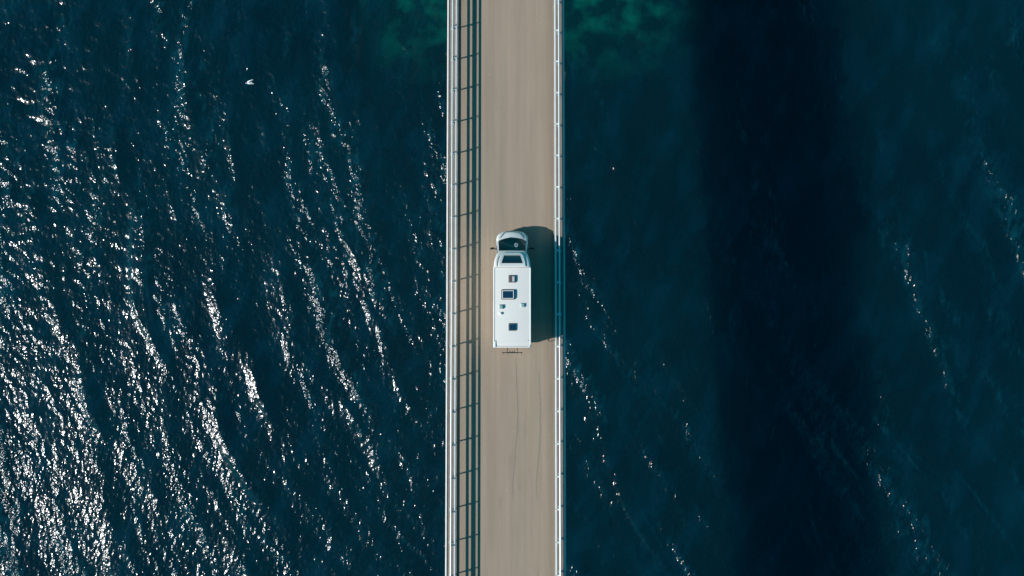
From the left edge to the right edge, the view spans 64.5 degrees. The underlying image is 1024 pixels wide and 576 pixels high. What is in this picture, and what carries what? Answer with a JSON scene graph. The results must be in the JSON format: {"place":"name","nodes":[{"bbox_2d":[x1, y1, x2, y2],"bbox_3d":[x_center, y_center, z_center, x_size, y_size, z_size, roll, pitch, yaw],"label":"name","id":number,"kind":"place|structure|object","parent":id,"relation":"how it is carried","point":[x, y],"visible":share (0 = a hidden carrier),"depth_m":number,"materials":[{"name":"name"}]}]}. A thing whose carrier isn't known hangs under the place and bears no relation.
{"place":"outdoors","nodes":[
{"label":"outdoors","id":0,"kind":"place"},
{"bbox_2d":[457,0,553,575],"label":"road","id":1,"kind":"structure","parent":0,"point":[505,464],"depth_m":51.99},
{"bbox_2d":[490,231,533,353],"bbox_3d":[0.010,0.220,50.481,2.740,3.001,7.828,0,87,0],"label":"motorhome","id":2,"kind":"object","parent":1,"relation":"on","point":[512,297],"visible":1,"depth_m":49.10,"materials":[{"name":"white metal"}]},
{"bbox_2d":[0,0,1023,575],"bbox_3d":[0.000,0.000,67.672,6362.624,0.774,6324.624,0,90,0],"label":"water","id":3,"kind":"structure","parent":0,"point":[794,286],"depth_m":67.77,"materials":[{"name":"blue liquid"}]},
{"bbox_2d":[445,0,565,575],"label":"road bridge","id":4,"kind":"structure","parent":3,"relation":"in","point":[562,303],"depth_m":51.88,"materials":[{"name":"concrete"}]},
{"bbox_2d":[449,0,456,575],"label":"bridge railing","id":5,"kind":"object","parent":4,"relation":"on","point":[452,249],"visible":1,"depth_m":51.08,"materials":[{"name":"white metal"}]},
{"bbox_2d":[554,0,561,575],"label":"bridge railing","id":6,"kind":"object","parent":4,"relation":"on","point":[559,314],"visible":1,"depth_m":51.10,"materials":[{"name":"metal"}]}
]}

